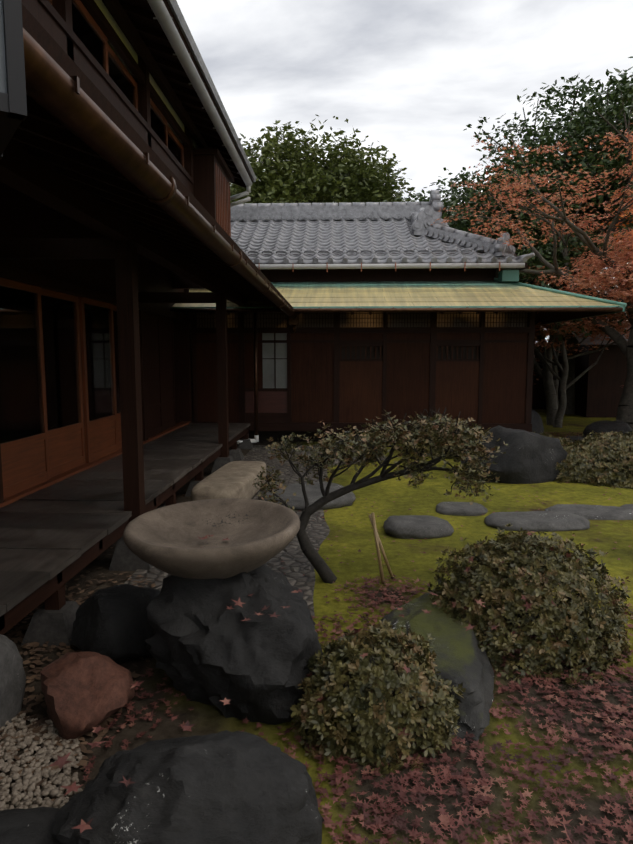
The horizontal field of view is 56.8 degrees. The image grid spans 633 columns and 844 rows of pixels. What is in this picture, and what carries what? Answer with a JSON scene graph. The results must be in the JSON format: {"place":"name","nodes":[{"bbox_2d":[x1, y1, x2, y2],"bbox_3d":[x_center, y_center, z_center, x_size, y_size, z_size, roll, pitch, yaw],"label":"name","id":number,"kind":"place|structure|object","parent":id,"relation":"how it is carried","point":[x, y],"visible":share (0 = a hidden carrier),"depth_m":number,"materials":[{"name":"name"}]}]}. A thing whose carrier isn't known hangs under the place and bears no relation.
{"place":"outdoors","nodes":[
{"label":"outdoors","id":0,"kind":"place"},
{"bbox_2d":[0,409,632,843],"bbox_3d":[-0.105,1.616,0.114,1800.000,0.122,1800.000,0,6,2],"label":"ground","id":1,"kind":"structure","parent":0,"point":[354,533],"depth_m":2.91,"materials":[{"name":"green plant"}]},
{"bbox_2d":[0,634,25,733],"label":"rock","id":2,"kind":"object","parent":1,"relation":"on","point":[12,681],"visible":0.98,"depth_m":2.66,"materials":[{"name":"grey stone"}]},
{"bbox_2d":[0,807,61,843],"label":"foreground rock","id":3,"kind":"object","parent":1,"relation":"on","point":[28,826],"visible":0.54,"depth_m":1.87,"materials":[{"name":"grey stone"}]},
{"bbox_2d":[0,713,84,810],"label":"gravel pebbles","id":4,"kind":"object","parent":1,"relation":"on","point":[28,780],"visible":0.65,"depth_m":2.33,"materials":[{"name":"beige gravel"}]},
{"bbox_2d":[40,651,134,739],"bbox_3d":[-1.049,1.243,2.694,0.373,0.364,0.463,-4,7,-33],"label":"reddish rock","id":5,"kind":"object","parent":1,"relation":"on","point":[84,692],"visible":0.94,"depth_m":2.57,"materials":[{"name":"brown stone"}]},
{"bbox_2d":[0,494,185,800],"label":"dry leaves under veranda","id":6,"kind":"object","parent":1,"relation":"on","point":[39,699],"visible":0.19,"depth_m":2.87,"materials":[{"name":"brown plant"}]},
{"bbox_2d":[0,181,191,507],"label":"wall","id":7,"kind":"structure","parent":1,"relation":"on","point":[60,415],"depth_m":6.07,"materials":[{"name":"brown wood"}]},
{"bbox_2d":[0,0,26,159],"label":"lantern","id":8,"kind":"object","parent":7,"relation":"attached to","point":[13,107],"visible":1,"depth_m":1.17,"materials":[{"name":"paper"}]},
{"bbox_2d":[21,0,233,288],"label":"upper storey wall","id":9,"kind":"structure","parent":7,"relation":"on","point":[91,39],"depth_m":5.84,"materials":[{"name":"brown wood"}]},
{"bbox_2d":[104,0,256,187],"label":"house roof","id":10,"kind":"structure","parent":9,"relation":"on","point":[141,27],"depth_m":6.11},
{"bbox_2d":[71,584,159,663],"bbox_3d":[-1.132,1.156,3.270,0.535,0.451,0.514,0,6,2],"label":"rock","id":11,"kind":"object","parent":1,"relation":"on","point":[113,624],"visible":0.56,"depth_m":3.13,"materials":[{"name":"black stone"}]},
{"bbox_2d":[0,423,249,634],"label":"veranda floor","id":12,"kind":"structure","parent":1,"relation":"on","point":[55,537],"depth_m":4.50,"materials":[{"name":"wood"}]},
{"bbox_2d":[0,139,253,645],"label":"house posts","id":13,"kind":"object","parent":1,"relation":"on","point":[123,244],"visible":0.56,"depth_m":4.44,"materials":[{"name":"brown wood"}]},
{"bbox_2d":[11,4,296,313],"bbox_3d":[-1.668,-1.614,3.317,2.274,1.044,14.955,0,6,2],"label":"roof eave","id":14,"kind":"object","parent":13,"relation":"on","point":[42,133],"depth_m":2.90,"materials":[{"name":"brown wood"}]},
{"bbox_2d":[23,0,298,443],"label":"house gutters","id":15,"kind":"object","parent":14,"relation":"attached to","point":[56,91],"visible":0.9,"depth_m":2.40,"materials":[{"name":"brown metal"}]},
{"bbox_2d":[53,730,323,843],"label":"foreground rock","id":16,"kind":"object","parent":1,"relation":"on","point":[229,787],"visible":1,"depth_m":1.83,"materials":[{"name":"grey stone"}]},
{"bbox_2d":[144,564,322,724],"bbox_3d":[-0.399,1.046,3.027,0.913,0.663,1.006,0,6,2],"label":"boulder","id":17,"kind":"object","parent":1,"relation":"on","point":[204,645],"visible":0.81,"depth_m":2.71,"materials":[{"name":"grey stone"}]},
{"bbox_2d":[123,498,299,578],"bbox_3d":[-0.548,0.714,3.142,0.924,0.412,0.924,0,6,2],"label":"stone water basin","id":18,"kind":"object","parent":17,"relation":"on","point":[257,533],"visible":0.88,"depth_m":3.13,"materials":[{"name":"beige stone"}]},
{"bbox_2d":[124,445,385,616],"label":"cobble paving","id":19,"kind":"structure","parent":1,"relation":"on","point":[296,564],"depth_m":5.16,"materials":[{"name":"grey stone"}]},
{"bbox_2d":[191,461,265,500],"bbox_3d":[-0.986,0.739,6.892,0.543,0.303,1.853,1,6,6],"label":"stepping stone","id":20,"kind":"object","parent":19,"relation":"on","point":[233,479],"visible":0.65,"depth_m":6.46,"materials":[{"name":"stone"}]},
{"bbox_2d":[258,482,355,510],"bbox_3d":[-0.112,0.885,6.772,1.124,0.212,1.031,0,6,2],"label":"stepping stone","id":21,"kind":"object","parent":1,"relation":"on","point":[297,500],"visible":0.58,"depth_m":6.52,"materials":[{"name":"grey stone"}]},
{"bbox_2d":[230,114,416,205],"bbox_3d":[-0.071,-6.014,23.557,9.896,10.172,9.767,0,6,2],"label":"camphor tree","id":22,"kind":"object","parent":1,"relation":"on","point":[369,183],"depth_m":20.21,"materials":[{"name":"green plant"}]},
{"bbox_2d":[48,432,632,843],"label":"fallen maple leaves","id":23,"kind":"object","parent":1,"relation":"on","point":[445,819],"visible":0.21,"depth_m":2.33,"materials":[{"name":"red plant"}]},
{"bbox_2d":[190,253,535,446],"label":"building walls","id":24,"kind":"structure","parent":1,"relation":"on","point":[339,370],"depth_m":10.85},
{"bbox_2d":[230,190,534,277],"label":"tiled roof","id":25,"kind":"structure","parent":24,"relation":"on","point":[355,233],"depth_m":11.95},
{"bbox_2d":[255,262,524,282],"bbox_3d":[-0.823,-2.759,10.896,9.150,0.320,0.475,0,6,2],"label":"rain gutter","id":26,"kind":"object","parent":25,"relation":"attached to","point":[504,276],"visible":0.58,"depth_m":10.61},
{"bbox_2d":[170,277,626,325],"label":"awning roof","id":27,"kind":"structure","parent":24,"relation":"attached to","point":[548,305],"depth_m":9.99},
{"bbox_2d":[290,619,465,777],"bbox_3d":[0.278,1.158,2.634,0.790,0.454,0.752,0,6,2],"label":"azalea bush","id":28,"kind":"object","parent":1,"relation":"on","point":[379,670],"visible":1,"depth_m":2.44,"materials":[{"name":"green plant"}]},
{"bbox_2d":[252,407,507,583],"bbox_3d":[0.428,0.552,4.275,1.805,1.321,0.894,0,6,2],"label":"azalea tree","id":29,"kind":"object","parent":1,"relation":"on","point":[440,426],"visible":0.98,"depth_m":4.21,"materials":[{"name":"green plant"}]},
{"bbox_2d":[368,512,393,583],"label":"bamboo stakes","id":30,"kind":"object","parent":1,"relation":"on","point":[378,543],"visible":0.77,"depth_m":4.27,"materials":[{"name":"beige wood"}]},
{"bbox_2d":[383,515,453,538],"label":"stepping stone","id":31,"kind":"object","parent":1,"relation":"on","point":[415,527],"visible":0.88,"depth_m":5.40,"materials":[{"name":"grey stone"}]},
{"bbox_2d":[380,587,493,743],"bbox_3d":[0.611,1.245,3.179,0.626,0.283,1.435,0,6,2],"label":"mossy rock","id":32,"kind":"object","parent":1,"relation":"on","point":[461,657],"visible":0.48,"depth_m":2.91,"materials":[{"name":"grey stone"}]},
{"bbox_2d":[436,502,487,515],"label":"stepping stone","id":33,"kind":"object","parent":1,"relation":"on","point":[459,508],"visible":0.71,"depth_m":6.12,"materials":[{"name":"grey stone"}]},
{"bbox_2d":[384,167,581,274],"bbox_3d":[4.641,-3.857,18.046,6.766,7.082,7.287,4,8,34],"label":"evergreen tree","id":34,"kind":"object","parent":1,"relation":"on","point":[461,223],"visible":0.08,"depth_m":15.88,"materials":[{"name":"green plant"}]},
{"bbox_2d":[424,430,573,458],"bbox_3d":[3.146,0.358,9.593,2.808,0.477,1.200,0,6,2],"label":"azalea hedge","id":35,"kind":"object","parent":1,"relation":"on","point":[437,449],"visible":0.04,"depth_m":9.56,"materials":[{"name":"green plant"}]},
{"bbox_2d":[460,425,567,483],"bbox_3d":[2.595,0.482,7.690,1.388,0.880,0.847,0,6,2],"label":"boulder","id":36,"kind":"object","parent":1,"relation":"on","point":[527,457],"visible":0.75,"depth_m":7.44,"materials":[{"name":"grey stone"}]},
{"bbox_2d":[427,523,632,692],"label":"azalea bush","id":37,"kind":"object","parent":1,"relation":"on","point":[542,565],"visible":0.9,"depth_m":3.18,"materials":[{"name":"green plant"}]},
{"bbox_2d":[431,123,632,433],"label":"maple tree","id":38,"kind":"object","parent":1,"relation":"on","point":[625,404],"visible":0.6,"depth_m":11.05,"materials":[{"name":"orange plant"}]},
{"bbox_2d":[442,136,628,341],"bbox_3d":[6.653,-4.675,20.050,7.084,8.271,8.314,-3,7,-24],"label":"evergreen tree","id":39,"kind":"object","parent":1,"relation":"on","point":[477,177],"depth_m":18.76,"materials":[{"name":"green plant"}]},
{"bbox_2d":[484,511,589,531],"bbox_3d":[2.167,1.004,5.758,1.022,0.156,0.547,0,6,2],"label":"stepping stone","id":40,"kind":"object","parent":1,"relation":"on","point":[542,521],"visible":0.85,"depth_m":5.62,"materials":[{"name":"grey stone"}]},
{"bbox_2d":[531,409,543,433],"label":"rock","id":41,"kind":"object","parent":1,"relation":"on","point":[537,423],"visible":0.27,"depth_m":11.03,"materials":[{"name":"grey stone"}]},
{"bbox_2d":[463,68,632,413],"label":"evergreen tree","id":42,"kind":"object","parent":1,"relation":"on","point":[584,126],"visible":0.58,"depth_m":15.23,"materials":[{"name":"green plant"}]},
{"bbox_2d":[493,56,632,296],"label":"evergreen tree","id":43,"kind":"object","parent":1,"relation":"on","point":[585,161],"visible":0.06,"depth_m":17.15,"materials":[{"name":"green plant"}]},
{"bbox_2d":[511,226,629,424],"bbox_3d":[5.664,-2.248,14.406,3.949,4.657,4.313,0,6,2],"label":"maple tree","id":44,"kind":"object","parent":1,"relation":"on","point":[546,375],"visible":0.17,"depth_m":13.49,"materials":[{"name":"orange plant"}]},
{"bbox_2d":[523,245,630,427],"bbox_3d":[6.344,-1.977,13.824,5.045,4.250,3.970,0,6,2],"label":"maple tree","id":45,"kind":"object","parent":1,"relation":"on","point":[560,413],"visible":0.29,"depth_m":13.68,"materials":[{"name":"orange plant"}]},
{"bbox_2d":[565,436,589,443],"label":"rock","id":46,"kind":"object","parent":1,"relation":"on","point":[574,438],"visible":0.06,"depth_m":10.49,"materials":[{"name":"grey stone"}]},
{"bbox_2d":[532,322,630,416],"bbox_3d":[10.605,-1.581,17.113,11.850,2.700,3.050,0,6,2],"label":"garden fence and gate","id":47,"kind":"object","parent":1,"relation":"on","point":[599,388],"visible":0.19,"depth_m":16.18,"materials":[{"name":"brown wood"}]},
{"bbox_2d":[533,280,629,406],"bbox_3d":[6.409,-2.363,16.506,4.037,4.412,5.218,-4,7,-32],"label":"tree","id":48,"kind":"object","parent":1,"relation":"on","point":[556,371],"visible":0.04,"depth_m":16.05,"materials":[{"name":"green plant"}]},
{"bbox_2d":[532,197,632,343],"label":"orange maple tree","id":49,"kind":"object","parent":1,"relation":"on","point":[617,233],"visible":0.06,"depth_m":13.71,"materials":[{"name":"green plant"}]},
{"bbox_2d":[536,232,632,324],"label":"maple tree","id":50,"kind":"object","parent":1,"relation":"on","point":[622,260],"visible":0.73,"depth_m":10.92,"materials":[{"name":"orange plant"}]},
{"bbox_2d":[545,504,632,519],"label":"stepping stone","id":51,"kind":"object","parent":1,"relation":"on","point":[594,512],"visible":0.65,"depth_m":6.01,"materials":[{"name":"grey stone"}]},
{"bbox_2d":[553,431,632,488],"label":"azalea hedge","id":52,"kind":"object","parent":1,"relation":"on","point":[597,452],"visible":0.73,"depth_m":7.43,"materials":[{"name":"green plant"}]},
{"bbox_2d":[583,420,631,436],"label":"rock","id":53,"kind":"object","parent":1,"relation":"on","point":[606,426],"visible":0.44,"depth_m":11.01,"materials":[{"name":"grey stone"}]},
{"bbox_2d":[618,288,632,387],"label":"maple tree","id":54,"kind":"object","parent":1,"relation":"on","point":[624,316],"visible":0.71,"depth_m":11.80,"materials":[{"name":"orange plant"}]},
{"bbox_2d":[620,504,632,509],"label":"stepping stone","id":55,"kind":"object","parent":1,"relation":"on","point":[629,506],"visible":0.27,"depth_m":6.19,"materials":[{"name":"grey stone"}]},
{"bbox_2d":[176,0,632,341],"label":"sky","id":56,"kind":"structure","parent":0,"point":[408,75],"materials":[{"name":"white"}]}
]}

